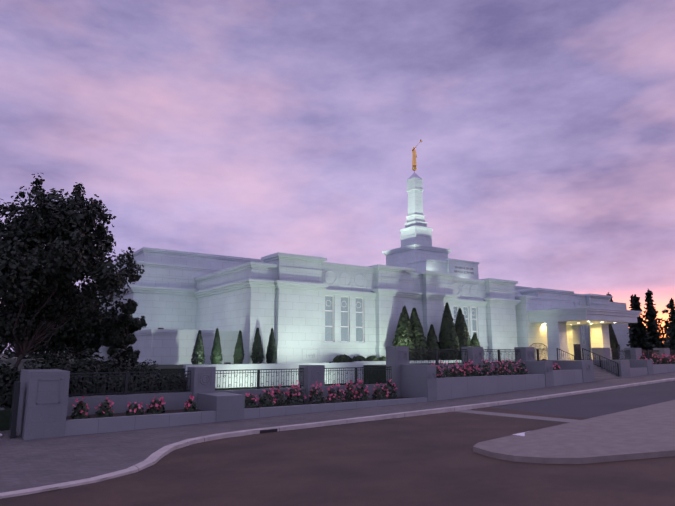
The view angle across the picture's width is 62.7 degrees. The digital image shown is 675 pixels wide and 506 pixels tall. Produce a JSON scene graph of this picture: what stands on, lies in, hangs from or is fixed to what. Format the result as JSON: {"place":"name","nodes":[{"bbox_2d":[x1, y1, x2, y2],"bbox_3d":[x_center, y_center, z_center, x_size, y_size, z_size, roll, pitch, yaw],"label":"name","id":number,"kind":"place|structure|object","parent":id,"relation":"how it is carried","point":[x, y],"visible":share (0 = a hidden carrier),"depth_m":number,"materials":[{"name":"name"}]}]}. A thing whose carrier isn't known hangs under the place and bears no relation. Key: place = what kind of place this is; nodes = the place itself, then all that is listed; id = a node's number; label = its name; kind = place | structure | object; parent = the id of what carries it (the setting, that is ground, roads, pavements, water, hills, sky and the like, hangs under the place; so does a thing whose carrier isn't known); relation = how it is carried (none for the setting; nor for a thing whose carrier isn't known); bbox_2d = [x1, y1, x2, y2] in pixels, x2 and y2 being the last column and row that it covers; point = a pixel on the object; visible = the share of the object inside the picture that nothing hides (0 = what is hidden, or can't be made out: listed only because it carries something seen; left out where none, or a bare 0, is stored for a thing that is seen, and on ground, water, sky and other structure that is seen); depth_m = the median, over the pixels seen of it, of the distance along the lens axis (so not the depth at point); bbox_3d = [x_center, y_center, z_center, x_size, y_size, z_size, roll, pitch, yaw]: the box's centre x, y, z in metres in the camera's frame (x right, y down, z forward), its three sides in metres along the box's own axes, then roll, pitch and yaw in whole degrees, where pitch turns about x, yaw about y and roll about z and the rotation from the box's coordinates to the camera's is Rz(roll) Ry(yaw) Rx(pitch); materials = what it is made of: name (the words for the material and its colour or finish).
{"place":"outdoors","nodes":[
{"label":"outdoors","id":0,"kind":"place"},
{"bbox_2d":[0,353,71,358],"bbox_3d":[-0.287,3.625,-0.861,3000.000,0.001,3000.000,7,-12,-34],"label":"terrain","id":1,"kind":"structure","parent":0,"point":[2,354],"depth_m":412.80,"materials":[{"name":"green plant"}]},
{"bbox_2d":[0,302,673,358],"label":"distant trees","id":2,"kind":"object","parent":1,"relation":"on","point":[12,354],"depth_m":138.89,"materials":[{"name":"green plant"}]},
{"bbox_2d":[0,173,144,370],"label":"tree","id":3,"kind":"object","parent":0,"point":[64,252],"depth_m":24.29,"materials":[{"name":"green plant"}]},
{"bbox_2d":[0,358,651,430],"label":"podium lawn","id":4,"kind":"structure","parent":0,"point":[5,414],"depth_m":31.34,"materials":[{"name":"green plant"}]},
{"bbox_2d":[0,307,48,359],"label":"tree","id":5,"kind":"object","parent":4,"relation":"on","point":[37,351],"depth_m":53.20,"materials":[{"name":"green plant"}]},
{"bbox_2d":[26,282,118,359],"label":"tree","id":6,"kind":"object","parent":4,"relation":"on","point":[90,338],"depth_m":42.88,"materials":[{"name":"green plant"}]},
{"bbox_2d":[0,343,162,407],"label":"hedge foliage","id":7,"kind":"object","parent":4,"relation":"on","point":[6,387],"visible":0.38,"depth_m":23.35,"materials":[{"name":"green plant"}]},
{"bbox_2d":[99,299,146,365],"bbox_3d":[-11.327,4.524,29.080,2.359,4.315,3.032,7,-12,-34],"label":"tree","id":8,"kind":"object","parent":4,"relation":"on","point":[113,337],"depth_m":28.53,"materials":[{"name":"green plant"}]},
{"bbox_2d":[68,372,186,396],"bbox_3d":[-8.892,5.581,23.494,5.999,1.004,1.204,7,-12,-34],"label":"hedge foliage","id":9,"kind":"object","parent":4,"relation":"on","point":[169,381],"visible":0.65,"depth_m":23.14,"materials":[{"name":"green plant"}]},
{"bbox_2d":[191,328,276,364],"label":"conical shrubs","id":10,"kind":"object","parent":4,"relation":"on","point":[216,351],"depth_m":34.52,"materials":[{"name":"green plant"}]},
{"bbox_2d":[0,346,671,439],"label":"perimeter wall","id":11,"kind":"structure","parent":4,"relation":"on","point":[45,406],"depth_m":23.91,"materials":[{"name":"grey concrete"}]},
{"bbox_2d":[8,343,674,438],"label":"metal fence","id":12,"kind":"object","parent":11,"relation":"attached to","point":[17,384],"visible":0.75,"depth_m":26.49,"materials":[{"name":"black metal"}]},
{"bbox_2d":[183,360,497,387],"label":"low wall","id":13,"kind":"structure","parent":4,"relation":"on","point":[348,377],"depth_m":29.83,"materials":[{"name":"stone"}]},
{"bbox_2d":[158,328,543,388],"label":"flood fixtures","id":14,"kind":"object","parent":4,"relation":"on","point":[260,386],"visible":0.04,"depth_m":32.91,"materials":[{"name":"grey metal"}]},
{"bbox_2d":[332,354,385,362],"bbox_3d":[1.781,7.556,39.343,5.007,0.726,1.433,7,-12,-34],"label":"hedge","id":15,"kind":"object","parent":4,"relation":"on","point":[342,358],"visible":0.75,"depth_m":38.66,"materials":[{"name":"green plant"}]},
{"bbox_2d":[89,178,629,364],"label":"temple walls","id":16,"kind":"structure","parent":4,"relation":"on","point":[293,316],"depth_m":42.74,"materials":[{"name":"white stone"}]},
{"bbox_2d":[97,177,612,348],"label":"temple mouldings","id":17,"kind":"object","parent":16,"relation":"attached to","point":[245,283],"visible":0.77,"depth_m":43.48,"materials":[{"name":"white stone"}]},
{"bbox_2d":[408,172,421,178],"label":"spire cap","id":18,"kind":"object","parent":16,"relation":"on","point":[414,174],"visible":0.64,"depth_m":71.72,"materials":[{"name":"white stone"}]},
{"bbox_2d":[412,140,421,171],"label":"moroni statue","id":19,"kind":"object","parent":18,"relation":"on","point":[414,163],"visible":1,"depth_m":72.17,"materials":[{"name":"gold metal"}]},
{"bbox_2d":[325,295,585,343],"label":"window frames","id":20,"kind":"structure","parent":16,"relation":"in","point":[332,326],"depth_m":41.73,"materials":[{"name":"white metal"}]},
{"bbox_2d":[325,296,584,343],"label":"window glass","id":21,"kind":"object","parent":20,"relation":"in","point":[328,322],"visible":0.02,"depth_m":41.23,"materials":[{"name":"white glass"}]},
{"bbox_2d":[454,267,473,273],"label":"building inscription","id":22,"kind":"object","parent":16,"relation":"attached to","point":[463,268],"visible":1,"depth_m":65.91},
{"bbox_2d":[392,303,619,360],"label":"conical shrubs","id":23,"kind":"object","parent":4,"relation":"on","point":[409,332],"depth_m":42.71,"materials":[{"name":"green plant"}]},
{"bbox_2d":[593,365,620,380],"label":"stair steps","id":24,"kind":"structure","parent":4,"relation":"on","point":[600,373],"depth_m":38.54,"materials":[{"name":"concrete"}]},
{"bbox_2d":[607,289,674,357],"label":"spruces","id":25,"kind":"object","parent":4,"relation":"on","point":[642,336],"depth_m":60.07,"materials":[{"name":"green plant"}]},
{"bbox_2d":[0,407,674,505],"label":"road","id":26,"kind":"structure","parent":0,"point":[429,460],"depth_m":12.43,"materials":[{"name":"grey asphalt"}]},
{"bbox_2d":[260,429,276,433],"bbox_3d":[-2.471,6.359,19.759,0.700,0.115,0.062,7,-12,-34],"label":"drain inlet","id":27,"kind":"object","parent":26,"relation":"on","point":[268,431],"visible":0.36,"depth_m":19.73,"materials":[{"name":"black metal"}]},
{"bbox_2d":[0,378,674,498],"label":"sidewalk kerb","id":28,"kind":"structure","parent":26,"relation":"on","point":[154,457],"depth_m":20.02,"materials":[{"name":"concrete"}]},
{"bbox_2d":[453,410,578,421],"bbox_3d":[7.373,6.693,22.750,0.900,0.130,6.350,7,-12,-34],"label":"road gutter","id":29,"kind":"object","parent":26,"relation":"on","point":[522,416],"visible":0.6,"depth_m":22.59,"materials":[{"name":"concrete"}]},
{"bbox_2d":[473,400,674,463],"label":"island kerb","id":30,"kind":"structure","parent":26,"relation":"on","point":[646,432],"depth_m":15.23,"materials":[{"name":"concrete"}]},
{"bbox_2d":[512,431,528,435],"bbox_3d":[23.138,7.216,30.664,45.569,1.457,0.762,8,-13,-38],"label":"island paint line","id":31,"kind":"object","parent":30,"relation":"on","point":[521,434],"visible":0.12,"depth_m":16.68,"materials":[{"name":"white paint"}]},
{"bbox_2d":[0,372,674,492],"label":"sidewalk pavement","id":32,"kind":"structure","parent":0,"point":[28,464],"depth_m":17.64,"materials":[{"name":"grey concrete"}]},
{"bbox_2d":[66,374,518,419],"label":"planter soil","id":33,"kind":"structure","parent":32,"relation":"on","point":[146,413],"depth_m":23.24,"materials":[{"name":"brown soil"}]},
{"bbox_2d":[71,353,674,418],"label":"flowering shrubs","id":34,"kind":"object","parent":33,"relation":"in","point":[80,406],"depth_m":25.82,"materials":[{"name":"pink plant"}]},
{"bbox_2d":[0,0,674,352],"label":"sky","id":35,"kind":"structure","parent":0,"point":[255,129],"materials":[{"name":"purple"}]},
{"bbox_2d":[65,364,674,435],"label":"planter walls","id":36,"kind":"structure","parent":0,"point":[453,387],"depth_m":25.70,"materials":[{"name":"grey concrete"}]},
{"bbox_2d":[491,381,674,417],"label":"street","id":37,"kind":"structure","parent":0,"point":[594,404],"depth_m":26.70,"materials":[{"name":"grey concrete"}]},
{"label":"entrance","id":38,"kind":"object","parent":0,"visible":0},
{"bbox_2d":[530,320,635,359],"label":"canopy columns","id":39,"kind":"structure","parent":38,"relation":"on","point":[563,337],"depth_m":50.54,"materials":[{"name":"white stone"}]},
{"bbox_2d":[526,307,641,325],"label":"canopy fascia","id":40,"kind":"structure","parent":39,"relation":"on","point":[583,313],"depth_m":48.79,"materials":[{"name":"white stone"}]}
]}

